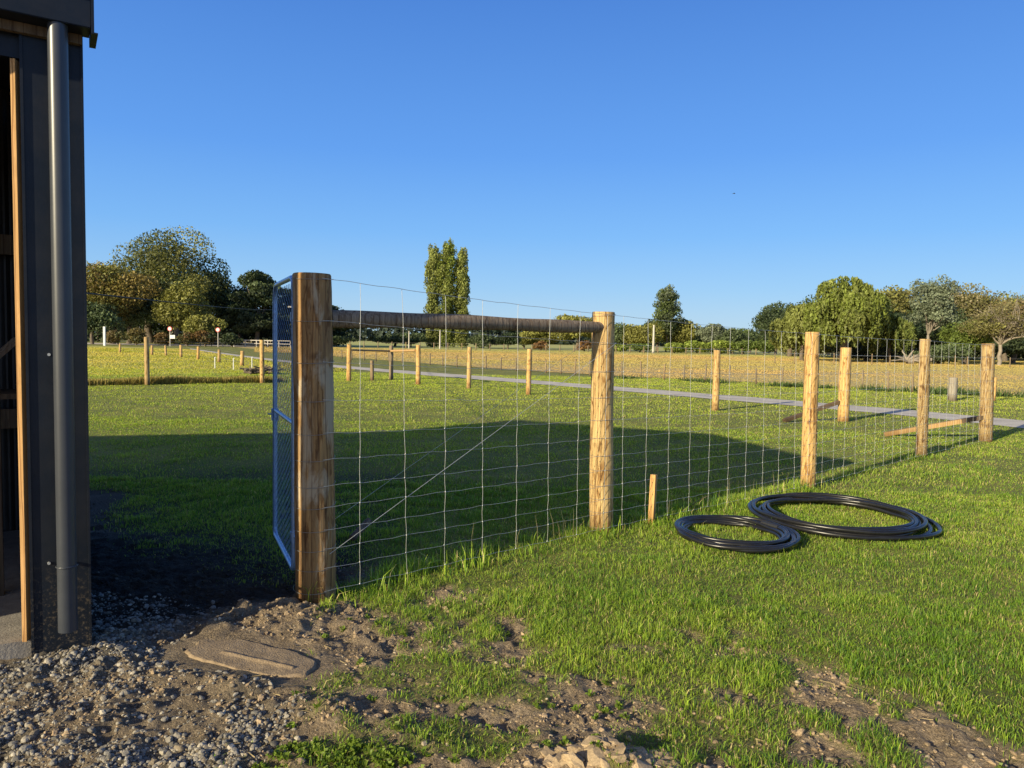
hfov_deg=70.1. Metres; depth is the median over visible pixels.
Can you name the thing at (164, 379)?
rough grass
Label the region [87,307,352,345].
tall hedge
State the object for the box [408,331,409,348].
utility pole
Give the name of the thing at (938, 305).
gum tree
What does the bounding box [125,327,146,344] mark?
garden shrub
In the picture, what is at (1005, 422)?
gravel track
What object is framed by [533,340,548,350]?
orange shrub
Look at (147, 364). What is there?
post fence
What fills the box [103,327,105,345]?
marker post
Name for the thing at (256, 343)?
white rail fence
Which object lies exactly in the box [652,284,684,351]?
tall tree
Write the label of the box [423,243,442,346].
poplar tree
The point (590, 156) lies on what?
sky
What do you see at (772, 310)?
dark tree
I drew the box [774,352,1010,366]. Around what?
wire fence
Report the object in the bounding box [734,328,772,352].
belt tree
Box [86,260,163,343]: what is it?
autumn tree
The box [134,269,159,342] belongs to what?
dense tree
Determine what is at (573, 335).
round tree
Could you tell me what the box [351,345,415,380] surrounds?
rail fence
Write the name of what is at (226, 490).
lawn grass
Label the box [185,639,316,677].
concrete spill
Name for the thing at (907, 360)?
fallen trunk
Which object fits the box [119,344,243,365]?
paddock fence
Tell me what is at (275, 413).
gate
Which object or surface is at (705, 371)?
batten fence
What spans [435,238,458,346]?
poplar tree
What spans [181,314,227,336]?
bushy tree
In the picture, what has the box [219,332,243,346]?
garden shrub
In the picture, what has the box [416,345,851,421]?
post fence
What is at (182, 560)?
ground
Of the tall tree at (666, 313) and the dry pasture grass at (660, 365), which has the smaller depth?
the dry pasture grass at (660, 365)
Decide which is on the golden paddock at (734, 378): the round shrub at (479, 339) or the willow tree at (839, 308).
the willow tree at (839, 308)
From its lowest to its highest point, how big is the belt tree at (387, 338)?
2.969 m
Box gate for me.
[268,275,294,570]
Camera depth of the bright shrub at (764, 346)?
126.76 m
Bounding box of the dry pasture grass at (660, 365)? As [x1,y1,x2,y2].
[254,346,1023,392]
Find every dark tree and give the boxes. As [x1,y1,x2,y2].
[495,332,522,348]
[614,322,643,344]
[715,329,756,353]
[752,301,788,353]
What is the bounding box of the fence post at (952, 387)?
[947,377,957,400]
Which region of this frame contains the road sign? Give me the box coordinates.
[167,326,174,345]
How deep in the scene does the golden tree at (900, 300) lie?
100.85 m
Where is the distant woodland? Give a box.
[94,327,916,348]
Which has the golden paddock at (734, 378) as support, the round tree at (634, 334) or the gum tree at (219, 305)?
the gum tree at (219, 305)
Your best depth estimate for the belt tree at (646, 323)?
152.53 m
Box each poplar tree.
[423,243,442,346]
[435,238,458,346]
[453,246,470,347]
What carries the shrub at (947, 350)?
on the golden paddock at (734, 378)
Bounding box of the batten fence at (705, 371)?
[341,350,913,391]
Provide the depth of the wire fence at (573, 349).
117.85 m
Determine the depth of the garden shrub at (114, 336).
103.26 m
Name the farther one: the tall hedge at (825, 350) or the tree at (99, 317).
the tall hedge at (825, 350)
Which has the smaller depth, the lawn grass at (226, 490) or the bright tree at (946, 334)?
the lawn grass at (226, 490)
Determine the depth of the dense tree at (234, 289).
129.19 m
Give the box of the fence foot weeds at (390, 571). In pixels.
[295,475,826,605]
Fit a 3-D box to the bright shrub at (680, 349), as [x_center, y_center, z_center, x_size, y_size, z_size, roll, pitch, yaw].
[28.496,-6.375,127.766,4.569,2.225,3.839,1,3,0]
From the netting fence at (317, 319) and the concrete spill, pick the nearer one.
the concrete spill
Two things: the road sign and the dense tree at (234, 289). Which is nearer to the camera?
the road sign
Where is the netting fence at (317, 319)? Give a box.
[291,272,994,602]
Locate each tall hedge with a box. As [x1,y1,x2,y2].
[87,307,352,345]
[770,339,1023,360]
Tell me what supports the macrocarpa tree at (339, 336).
on the meadow
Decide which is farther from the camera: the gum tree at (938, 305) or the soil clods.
the gum tree at (938, 305)
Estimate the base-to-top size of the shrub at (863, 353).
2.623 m
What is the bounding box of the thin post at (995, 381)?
[994,377,996,400]
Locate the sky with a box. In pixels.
[83,0,1023,336]
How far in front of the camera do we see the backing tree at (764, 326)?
110.09 m
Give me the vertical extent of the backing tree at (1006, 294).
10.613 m
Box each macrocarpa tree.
[219,269,283,345]
[262,296,358,343]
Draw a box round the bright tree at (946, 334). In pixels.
[936,320,998,363]
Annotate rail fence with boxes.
[200,339,290,347]
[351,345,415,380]
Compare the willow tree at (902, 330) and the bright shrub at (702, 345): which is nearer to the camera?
the willow tree at (902, 330)
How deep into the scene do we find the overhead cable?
9.62 m
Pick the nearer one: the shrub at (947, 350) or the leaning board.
the leaning board
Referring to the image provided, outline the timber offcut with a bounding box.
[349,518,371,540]
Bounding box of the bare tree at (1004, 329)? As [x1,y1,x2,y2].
[955,286,1023,364]
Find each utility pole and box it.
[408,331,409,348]
[439,330,440,348]
[652,325,654,352]
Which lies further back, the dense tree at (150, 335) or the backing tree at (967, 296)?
the dense tree at (150, 335)
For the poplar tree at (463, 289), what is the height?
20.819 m
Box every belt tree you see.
[371,333,405,346]
[470,336,509,347]
[641,319,668,350]
[684,326,706,351]
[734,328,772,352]
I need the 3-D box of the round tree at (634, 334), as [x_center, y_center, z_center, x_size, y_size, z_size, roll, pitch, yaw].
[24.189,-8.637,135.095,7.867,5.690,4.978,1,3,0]
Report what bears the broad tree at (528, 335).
on the meadow
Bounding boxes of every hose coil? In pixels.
[674,515,800,552]
[747,492,942,539]
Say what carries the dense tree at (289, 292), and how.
on the golden paddock at (734, 378)
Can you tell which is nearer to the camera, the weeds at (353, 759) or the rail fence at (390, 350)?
the weeds at (353, 759)
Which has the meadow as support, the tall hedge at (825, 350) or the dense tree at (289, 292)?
the tall hedge at (825, 350)
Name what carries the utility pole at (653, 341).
on the meadow
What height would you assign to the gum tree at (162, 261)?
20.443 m
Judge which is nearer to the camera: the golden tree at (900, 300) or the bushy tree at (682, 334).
the golden tree at (900, 300)
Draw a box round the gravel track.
[190,348,1023,427]
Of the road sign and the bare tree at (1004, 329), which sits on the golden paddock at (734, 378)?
the bare tree at (1004, 329)
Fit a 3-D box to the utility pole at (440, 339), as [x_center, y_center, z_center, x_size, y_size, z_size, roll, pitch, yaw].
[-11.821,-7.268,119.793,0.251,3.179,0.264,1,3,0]
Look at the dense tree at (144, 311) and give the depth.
115.79 m
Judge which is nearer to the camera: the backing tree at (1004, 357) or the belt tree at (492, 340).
the backing tree at (1004, 357)
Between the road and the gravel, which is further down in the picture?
the gravel
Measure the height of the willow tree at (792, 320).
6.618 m
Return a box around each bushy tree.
[151,274,215,344]
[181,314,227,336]
[655,318,702,343]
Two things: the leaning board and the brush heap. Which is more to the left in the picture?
the leaning board
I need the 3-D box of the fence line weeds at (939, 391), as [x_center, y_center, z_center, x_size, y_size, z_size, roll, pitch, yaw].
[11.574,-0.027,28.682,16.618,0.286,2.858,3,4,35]
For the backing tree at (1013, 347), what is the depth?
85.22 m
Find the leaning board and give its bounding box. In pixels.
[0,337,15,358]
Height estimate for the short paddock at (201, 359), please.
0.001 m
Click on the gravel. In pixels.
(124, 754)
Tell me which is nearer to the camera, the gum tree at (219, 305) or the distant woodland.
the gum tree at (219, 305)
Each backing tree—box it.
[748,300,811,356]
[782,294,896,358]
[820,310,948,358]
[905,305,977,344]
[948,281,1008,322]
[954,290,1023,359]
[960,297,1023,360]
[978,332,1023,363]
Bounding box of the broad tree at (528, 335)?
[519,331,557,348]
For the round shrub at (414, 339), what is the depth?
144.90 m
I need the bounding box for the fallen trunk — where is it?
[891,350,931,363]
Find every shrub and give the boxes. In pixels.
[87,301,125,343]
[106,330,127,344]
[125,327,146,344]
[153,332,175,345]
[172,332,198,345]
[193,330,218,346]
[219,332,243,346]
[400,332,427,346]
[467,332,491,347]
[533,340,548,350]
[577,340,591,350]
[614,343,629,351]
[628,343,651,351]
[663,341,687,352]
[684,340,713,353]
[709,339,736,353]
[731,340,757,353]
[750,339,779,354]
[820,340,917,360]
[910,343,975,363]
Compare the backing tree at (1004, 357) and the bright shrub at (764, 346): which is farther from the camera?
the bright shrub at (764, 346)
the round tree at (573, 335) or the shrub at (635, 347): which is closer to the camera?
the shrub at (635, 347)
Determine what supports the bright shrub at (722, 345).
on the meadow
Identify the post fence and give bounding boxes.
[144,337,351,384]
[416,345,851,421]
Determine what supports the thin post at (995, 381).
on the ground at (182, 560)
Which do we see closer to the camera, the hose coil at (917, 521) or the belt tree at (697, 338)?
the hose coil at (917, 521)
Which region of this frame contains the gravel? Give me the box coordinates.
[0,488,1008,767]
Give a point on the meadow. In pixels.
(424, 346)
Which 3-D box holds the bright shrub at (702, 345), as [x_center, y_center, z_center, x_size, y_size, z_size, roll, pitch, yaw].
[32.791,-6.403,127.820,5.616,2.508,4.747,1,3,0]
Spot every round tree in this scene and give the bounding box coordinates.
[547,314,591,349]
[621,322,662,351]
[695,323,729,352]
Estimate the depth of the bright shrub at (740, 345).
126.79 m
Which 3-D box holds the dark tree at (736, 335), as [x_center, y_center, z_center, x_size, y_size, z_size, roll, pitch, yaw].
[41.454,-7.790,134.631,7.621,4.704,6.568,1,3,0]
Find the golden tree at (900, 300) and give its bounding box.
[878,285,920,358]
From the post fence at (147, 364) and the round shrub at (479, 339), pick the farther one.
the round shrub at (479, 339)
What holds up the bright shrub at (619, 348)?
on the meadow
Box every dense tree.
[116,285,161,343]
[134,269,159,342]
[218,284,258,344]
[258,289,290,345]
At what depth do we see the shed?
3.44 m
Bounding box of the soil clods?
[0,566,1023,767]
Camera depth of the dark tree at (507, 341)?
136.40 m
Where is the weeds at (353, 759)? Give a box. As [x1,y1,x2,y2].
[251,613,1007,767]
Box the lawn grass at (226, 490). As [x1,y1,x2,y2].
[88,366,1023,767]
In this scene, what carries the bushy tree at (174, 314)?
on the ground at (182, 560)
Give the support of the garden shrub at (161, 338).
on the ground at (182, 560)
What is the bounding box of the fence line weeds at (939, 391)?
[614,375,1023,397]
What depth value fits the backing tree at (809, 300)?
99.12 m
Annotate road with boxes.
[87,343,272,345]
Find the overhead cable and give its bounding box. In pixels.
[87,293,288,309]
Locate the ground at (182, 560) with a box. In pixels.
[0,336,1023,767]
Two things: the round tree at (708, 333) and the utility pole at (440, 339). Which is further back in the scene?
the round tree at (708, 333)
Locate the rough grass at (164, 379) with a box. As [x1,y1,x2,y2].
[87,347,354,385]
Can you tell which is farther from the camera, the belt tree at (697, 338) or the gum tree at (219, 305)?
the belt tree at (697, 338)
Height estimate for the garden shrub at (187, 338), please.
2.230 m
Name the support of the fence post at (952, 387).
on the ground at (182, 560)
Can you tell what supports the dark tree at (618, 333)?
on the meadow
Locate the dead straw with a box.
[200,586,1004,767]
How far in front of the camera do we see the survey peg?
6.43 m
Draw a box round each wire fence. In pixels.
[363,342,756,354]
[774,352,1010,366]
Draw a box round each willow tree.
[768,303,827,360]
[802,275,890,361]
[862,314,917,362]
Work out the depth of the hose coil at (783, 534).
5.90 m
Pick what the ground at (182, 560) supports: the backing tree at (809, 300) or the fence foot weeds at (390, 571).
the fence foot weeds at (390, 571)
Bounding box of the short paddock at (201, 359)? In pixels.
[87,346,272,375]
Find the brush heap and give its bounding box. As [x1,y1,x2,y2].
[239,365,282,373]
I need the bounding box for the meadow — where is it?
[333,341,1022,362]
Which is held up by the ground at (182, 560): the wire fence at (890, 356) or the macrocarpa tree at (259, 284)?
the macrocarpa tree at (259, 284)
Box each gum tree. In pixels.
[107,225,231,343]
[184,257,236,344]
[902,274,961,338]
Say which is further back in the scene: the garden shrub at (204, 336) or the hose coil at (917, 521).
the garden shrub at (204, 336)
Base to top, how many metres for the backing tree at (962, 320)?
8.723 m
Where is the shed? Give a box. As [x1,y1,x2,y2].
[0,0,97,659]
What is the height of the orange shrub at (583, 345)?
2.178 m
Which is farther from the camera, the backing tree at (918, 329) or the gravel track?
the backing tree at (918, 329)
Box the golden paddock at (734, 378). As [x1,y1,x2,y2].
[195,341,1023,394]
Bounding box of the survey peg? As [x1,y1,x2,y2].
[648,474,657,524]

